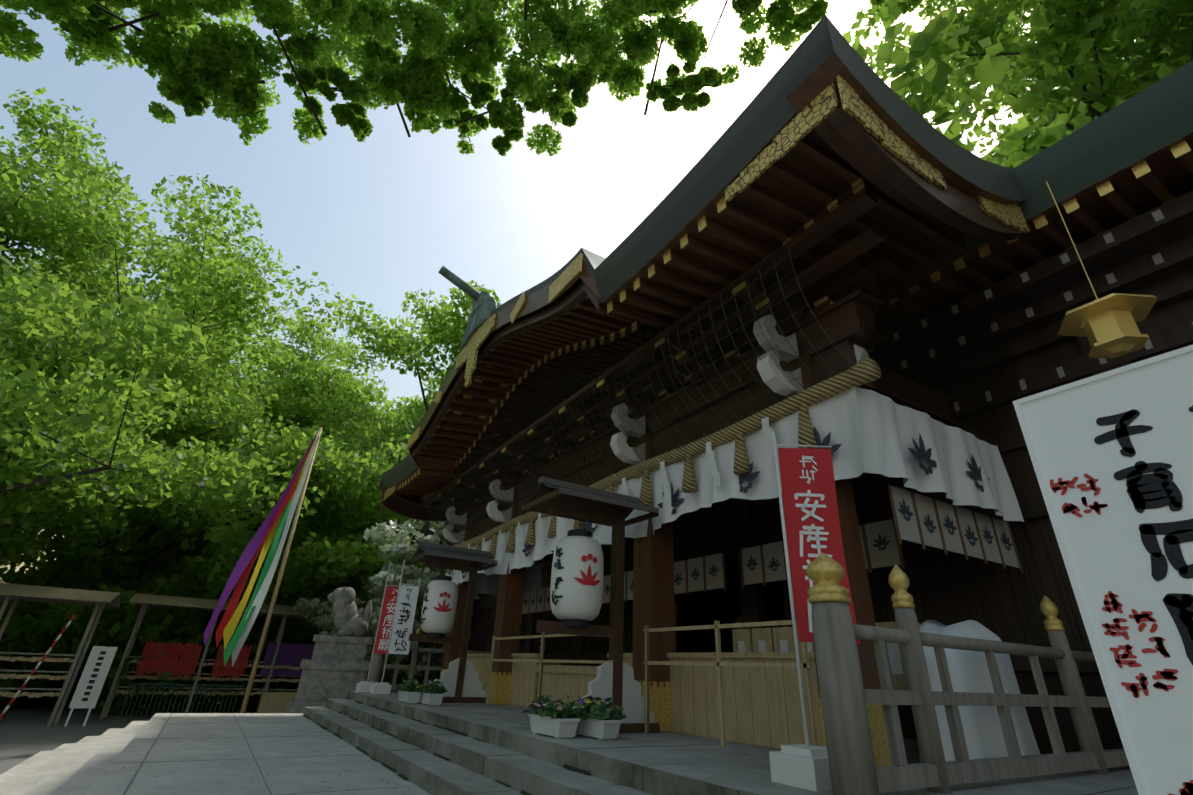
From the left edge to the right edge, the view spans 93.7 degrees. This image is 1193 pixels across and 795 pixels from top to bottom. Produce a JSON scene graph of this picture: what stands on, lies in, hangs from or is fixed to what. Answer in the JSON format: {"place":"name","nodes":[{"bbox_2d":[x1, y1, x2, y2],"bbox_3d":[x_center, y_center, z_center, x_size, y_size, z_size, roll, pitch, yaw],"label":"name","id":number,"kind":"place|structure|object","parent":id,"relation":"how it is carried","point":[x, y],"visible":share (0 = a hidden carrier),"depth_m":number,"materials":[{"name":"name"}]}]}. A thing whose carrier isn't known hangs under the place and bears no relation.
{"place":"outdoors","nodes":[
{"label":"outdoors","id":0,"kind":"place"},
{"bbox_2d":[0,694,256,774],"bbox_3d":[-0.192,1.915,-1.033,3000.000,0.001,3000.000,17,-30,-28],"label":"ground","id":1,"kind":"structure","parent":0,"point":[26,732],"depth_m":17.32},
{"bbox_2d":[0,583,119,726],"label":"wooden rack","id":2,"kind":"object","parent":1,"relation":"on","point":[16,593],"visible":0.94,"depth_m":18.23,"materials":[{"name":"brown wood"}]},
{"bbox_2d":[0,481,198,618],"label":"tree","id":3,"kind":"object","parent":1,"relation":"on","point":[42,574],"depth_m":26.71,"materials":[{"name":"green plant"}]},
{"bbox_2d":[0,614,314,726],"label":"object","id":4,"kind":"object","parent":1,"relation":"on","point":[93,678],"visible":0.88,"depth_m":21.35,"materials":[{"name":"red"}]},
{"bbox_2d":[0,125,348,552],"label":"tree","id":5,"kind":"object","parent":1,"relation":"on","point":[84,503],"depth_m":19.47,"materials":[{"name":"green plant"}]},
{"bbox_2d":[0,87,411,696],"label":"tree","id":6,"kind":"object","parent":1,"relation":"on","point":[283,411],"depth_m":25.70,"materials":[{"name":"green plant"}]},
{"bbox_2d":[100,593,325,718],"bbox_3d":[-14.531,10.603,22.760,8.200,4.230,2.551,17,-30,-28],"label":"wooden rack","id":7,"kind":"object","parent":1,"relation":"on","point":[144,602],"visible":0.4,"depth_m":21.98,"materials":[{"name":"brown wood"}]},
{"bbox_2d":[0,713,430,794],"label":"stone platform","id":8,"kind":"structure","parent":1,"relation":"on","point":[84,766],"depth_m":7.19,"materials":[{"name":"grey stone"}]},
{"bbox_2d":[112,713,414,794],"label":"paving joints","id":9,"kind":"object","parent":8,"relation":"on","point":[135,774],"visible":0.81,"depth_m":6.85,"materials":[{"name":"grey"}]},
{"bbox_2d":[240,698,589,794],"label":"moss and cracks","id":10,"kind":"object","parent":8,"relation":"on","point":[448,759],"visible":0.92,"depth_m":7.33,"materials":[{"name":"grey"}]},
{"bbox_2d":[303,691,1138,794],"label":"stone steps","id":11,"kind":"structure","parent":8,"relation":"on","point":[515,753],"depth_m":5.46,"materials":[{"name":"stone"}]},
{"bbox_2d":[355,562,400,692],"bbox_3d":[-5.306,5.673,13.979,0.650,3.000,0.412,17,-30,-28],"label":"red banner","id":12,"kind":"object","parent":11,"relation":"on","point":[382,637],"visible":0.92,"depth_m":13.91,"materials":[{"name":"red fabric"}]},
{"bbox_2d":[370,560,420,693],"bbox_3d":[-4.816,5.513,13.611,0.650,3.000,0.412,17,-30,-28],"label":"white banner","id":13,"kind":"object","parent":11,"relation":"on","point":[402,626],"visible":1,"depth_m":13.57,"materials":[{"name":"white fabric"}]},
{"bbox_2d":[395,678,422,703],"bbox_3d":[-3.452,5.432,10.377,0.422,0.407,0.755,17,-30,-28],"label":"planter","id":14,"kind":"object","parent":11,"relation":"on","point":[408,693],"visible":0.96,"depth_m":10.21,"materials":[{"name":"grey plastic"}]},
{"bbox_2d":[418,679,446,705],"bbox_3d":[-2.962,5.302,10.079,0.435,0.416,0.780,17,-30,-28],"label":"planter","id":15,"kind":"object","parent":11,"relation":"on","point":[430,696],"visible":1,"depth_m":9.88,"materials":[{"name":"grey plastic"}]},
{"bbox_2d":[408,542,497,702],"bbox_3d":[-2.945,4.556,11.403,1.880,2.920,1.060,17,-30,-28],"label":"lantern stand","id":16,"kind":"object","parent":11,"relation":"on","point":[460,681],"visible":0.96,"depth_m":11.22,"materials":[{"name":"brown wood"}]},
{"bbox_2d":[368,627,545,690],"bbox_3d":[-3.508,6.996,14.839,4.746,1.516,0.281,17,-30,-28],"label":"railing","id":17,"kind":"object","parent":11,"relation":"on","point":[377,665],"visible":0.27,"depth_m":14.06,"materials":[{"name":"brown wood"}]},
{"bbox_2d":[522,694,584,738],"bbox_3d":[-0.476,3.502,6.180,0.436,0.409,0.755,17,-30,-28],"label":"planter","id":18,"kind":"object","parent":11,"relation":"on","point":[554,720],"visible":1,"depth_m":6.03,"materials":[{"name":"grey plastic"}]},
{"bbox_2d":[522,477,659,732],"bbox_3d":[-0.003,2.613,7.182,1.880,2.920,1.060,17,-30,-28],"label":"lantern stand","id":19,"kind":"object","parent":11,"relation":"on","point":[576,585],"visible":1,"depth_m":7.01,"materials":[{"name":"brown wood"}]},
{"bbox_2d":[567,695,625,739],"bbox_3d":[-0.024,3.540,6.213,0.418,0.403,0.758,21,-32,-33],"label":"planter","id":20,"kind":"object","parent":11,"relation":"on","point":[599,722],"visible":0.85,"depth_m":6.04,"materials":[{"name":"grey plastic"}]},
{"bbox_2d":[467,620,822,748],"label":"fence wall","id":21,"kind":"structure","parent":11,"relation":"on","point":[753,698],"depth_m":6.41,"materials":[{"name":"brown wood"}]},
{"bbox_2d":[536,603,784,705],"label":"interior furnishings","id":22,"kind":"object","parent":11,"relation":"on","point":[562,682],"visible":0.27,"depth_m":9.57,"materials":[{"name":"brown wood"}]},
{"bbox_2d":[422,188,956,697],"bbox_3d":[0.391,3.172,10.782,4.120,5.110,14.300,17,-30,-28],"label":"wooden building frame","id":23,"kind":"object","parent":11,"relation":"on","point":[842,276],"visible":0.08,"depth_m":7.71,"materials":[{"name":"brown wood"}]},
{"bbox_2d":[438,281,868,542],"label":"carved beam ends","id":24,"kind":"object","parent":23,"relation":"attached to","point":[774,379],"visible":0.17,"depth_m":7.81,"materials":[{"name":"white paint"}]},
{"bbox_2d":[446,357,880,572],"bbox_3d":[-0.727,2.204,10.429,0.349,0.792,12.981,17,-30,-28],"label":"shimenawa rope","id":25,"kind":"object","parent":23,"relation":"attached to","point":[865,371],"visible":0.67,"depth_m":7.03,"materials":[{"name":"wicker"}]},
{"bbox_2d":[453,417,778,573],"bbox_3d":[-0.828,2.341,10.293,0.016,0.630,10.685,17,-30,-28],"label":"shide","id":26,"kind":"object","parent":25,"relation":"hanging from","point":[766,429],"visible":0.56,"depth_m":7.61,"materials":[{"name":"white paper"}]},
{"bbox_2d":[380,75,1029,765],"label":"gold ornaments","id":27,"kind":"object","parent":23,"relation":"attached to","point":[818,109],"visible":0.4,"depth_m":5.28,"materials":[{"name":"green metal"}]},
{"bbox_2d":[428,239,1015,545],"bbox_3d":[0.390,1.011,11.496,3.815,2.580,12.937,17,-30,-28],"label":"bird net","id":28,"kind":"object","parent":23,"relation":"attached to","point":[655,394],"visible":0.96,"depth_m":7.89,"materials":[{"name":"black metal"}]},
{"bbox_2d":[446,386,1023,594],"bbox_3d":[0.451,2.858,10.932,2.943,0.970,12.679,17,-30,-28],"label":"curtain","id":29,"kind":"object","parent":23,"relation":"hanging from","point":[871,431],"visible":0.52,"depth_m":6.43,"materials":[{"name":"white fabric"}]},
{"bbox_2d":[449,426,989,578],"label":"curtain crests","id":30,"kind":"object","parent":29,"relation":"attached to","point":[921,454],"visible":0.52,"depth_m":6.33,"materials":[{"name":"black fabric"}]},
{"bbox_2d":[522,484,1023,614],"bbox_3d":[0.985,3.496,10.563,2.500,0.600,11.393,17,-30,-28],"label":"curtain","id":31,"kind":"object","parent":23,"relation":"attached to","point":[928,521],"visible":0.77,"depth_m":6.84,"materials":[{"name":"beige fabric"}]},
{"bbox_2d":[394,136,1192,548],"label":"rafters","id":32,"kind":"object","parent":23,"relation":"on","point":[584,320],"visible":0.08,"depth_m":7.46,"materials":[{"name":"brown wood"}]},
{"bbox_2d":[379,14,1025,508],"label":"roof","id":33,"kind":"structure","parent":32,"relation":"on","point":[823,54],"depth_m":6.12,"materials":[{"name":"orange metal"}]},
{"bbox_2d":[411,281,604,456],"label":"roof trim","id":34,"kind":"structure","parent":33,"relation":"attached to","point":[580,293],"depth_m":9.66,"materials":[{"name":"brown wood"}]},
{"bbox_2d":[438,266,635,393],"bbox_3d":[-0.656,-1.181,12.382,6.030,1.549,1.350,17,-30,-28],"label":"roof finial","id":35,"kind":"object","parent":33,"relation":"on","point":[485,305],"visible":0.08,"depth_m":11.29,"materials":[{"name":"metal"}]},
{"bbox_2d":[420,175,870,498],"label":"eave battens","id":36,"kind":"object","parent":33,"relation":"attached to","point":[845,195],"visible":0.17,"depth_m":9.12,"materials":[{"name":"brown wood"}]},
{"bbox_2d":[381,74,1031,521],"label":"roof edge trim","id":37,"kind":"structure","parent":33,"relation":"attached to","point":[955,206],"depth_m":5.13,"materials":[{"name":"brown wood"}]},
{"bbox_2d":[1046,181,1157,358],"bbox_3d":[4.631,-1.314,5.352,0.641,2.070,0.740,17,-30,-28],"label":"hanging lantern","id":38,"kind":"object","parent":32,"relation":"hanging from","point":[1106,326],"visible":1,"depth_m":4.91,"materials":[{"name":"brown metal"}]},
{"bbox_2d":[769,431,860,791],"bbox_3d":[1.668,1.511,4.480,0.614,2.650,0.474,17,-30,-28],"label":"red banner","id":39,"kind":"object","parent":11,"relation":"on","point":[810,522],"visible":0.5,"depth_m":4.62,"materials":[{"name":"red fabric"}]},
{"bbox_2d":[732,622,920,689],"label":"offering boxes","id":40,"kind":"object","parent":11,"relation":"on","point":[778,639],"visible":0.23,"depth_m":7.02,"materials":[{"name":"brown wood"}]},
{"bbox_2d":[806,553,1128,794],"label":"railing","id":41,"kind":"object","parent":11,"relation":"on","point":[846,697],"visible":0.79,"depth_m":4.02,"materials":[{"name":"grey wood"}]},
{"bbox_2d":[919,620,1039,762],"bbox_3d":[3.563,2.806,5.370,1.369,1.250,0.640,17,-30,-28],"label":"covered offering box","id":42,"kind":"object","parent":11,"relation":"on","point":[981,725],"visible":0.33,"depth_m":5.06,"materials":[{"name":"white fabric"}]},
{"bbox_2d":[1012,345,1192,794],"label":"sign board","id":43,"kind":"object","parent":11,"relation":"on","point":[1111,453],"visible":1,"depth_m":1.77,"materials":[{"name":"white"}]},
{"bbox_2d":[18,333,420,706],"bbox_3d":[-18.327,6.739,28.778,19.451,16.263,22.458,17,-30,-28],"label":"tree","id":44,"kind":"object","parent":1,"relation":"on","point":[320,565],"depth_m":24.58,"materials":[{"name":"green plant"}]},
{"bbox_2d":[0,571,445,715],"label":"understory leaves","id":45,"kind":"object","parent":1,"relation":"on","point":[38,631],"visible":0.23,"depth_m":22.35,"materials":[{"name":"green plant"}]},
{"bbox_2d":[45,316,463,631],"bbox_3d":[-17.232,5.726,36.039,30.380,24.520,31.506,17,-30,-28],"label":"tree","id":46,"kind":"object","parent":1,"relation":"on","point":[339,528],"depth_m":35.58,"materials":[{"name":"green plant"}]},
{"bbox_2d":[204,427,321,712],"bbox_3d":[-10.547,5.181,17.475,1.723,9.620,0.794,17,-30,-28],"label":"striped flag","id":47,"kind":"object","parent":1,"relation":"on","point":[271,527],"visible":0.98,"depth_m":17.34,"materials":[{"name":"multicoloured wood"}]},
{"bbox_2d":[120,341,431,587],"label":"tree","id":48,"kind":"object","parent":1,"relation":"on","point":[387,404],"depth_m":51.13,"materials":[{"name":"green plant"}]},
{"bbox_2d":[198,424,443,632],"bbox_3d":[-12.143,9.284,31.198,18.928,14.293,19.273,17,-30,-28],"label":"tree","id":49,"kind":"object","parent":1,"relation":"on","point":[365,596],"depth_m":26.18,"materials":[{"name":"green plant"}]},
{"bbox_2d":[285,586,371,712],"bbox_3d":[-7.163,7.392,15.432,2.300,4.110,1.900,12,-28,-19],"label":"guardian lion statue","id":50,"kind":"object","parent":1,"relation":"on","point":[336,667],"visible":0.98,"depth_m":15.00,"materials":[{"name":"stone"}]},
{"bbox_2d":[292,562,444,681],"bbox_3d":[-9.098,10.216,23.559,7.202,6.113,7.150,17,-30,-28],"label":"shrub","id":51,"kind":"object","parent":1,"relation":"on","point":[316,609],"depth_m":23.07,"materials":[{"name":"plant"}]},
{"bbox_2d":[363,519,479,682],"bbox_3d":[-5.764,9.049,22.302,8.832,7.354,8.376,17,-30,-28],"label":"tree","id":52,"kind":"object","parent":1,"relation":"on","point":[401,552],"depth_m":19.70,"materials":[{"name":"green plant"}]},
{"bbox_2d":[449,190,1192,753],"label":"hall","id":53,"kind":"structure","parent":1,"relation":"on","point":[999,600],"depth_m":7.38,"materials":[{"name":"brown wood"}]},
{"bbox_2d":[409,61,1192,545],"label":"roof","id":54,"kind":"structure","parent":53,"relation":"on","point":[1151,125],"depth_m":6.04,"materials":[{"name":"grey metal"}]},
{"bbox_2d":[868,209,1192,411],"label":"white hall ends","id":55,"kind":"object","parent":53,"relation":"attached to","point":[1157,215],"visible":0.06,"depth_m":6.94,"materials":[{"name":"white paint"}]},
{"bbox_2d":[843,0,1192,167],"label":"tree","id":56,"kind":"object","parent":1,"relation":"on","point":[934,49],"depth_m":17.77,"materials":[{"name":"green plant"}]},
{"bbox_2d":[991,73,1141,167],"bbox_3d":[25.529,-9.986,11.715,25.382,34.612,33.081,17,-30,-28],"label":"tree","id":57,"kind":"object","parent":1,"relation":"on","point":[997,156],"depth_m":22.60,"materials":[{"name":"green plant"}]},
{"bbox_2d":[2,265,286,511],"bbox_3d":[-42.048,2.547,36.781,35.352,29.028,35.520,17,-30,-28],"label":"tree","id":58,"kind":"object","parent":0,"point":[251,337],"depth_m":39.44,"materials":[{"name":"green plant"}]},
{"bbox_2d":[289,280,500,459],"bbox_3d":[-6.146,7.334,38.291,29.645,24.544,32.130,17,-30,-28],"label":"tree","id":59,"kind":"object","parent":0,"point":[437,319],"depth_m":34.93,"materials":[{"name":"green plant"}]},
{"bbox_2d":[0,0,1135,632],"label":"sky","id":60,"kind":"structure","parent":0,"point":[378,218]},
{"bbox_2d":[0,0,1192,156],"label":"overhead canopy","id":61,"kind":"object","parent":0,"point":[415,81],"depth_m":26.64,"materials":[{"name":"green plant"}]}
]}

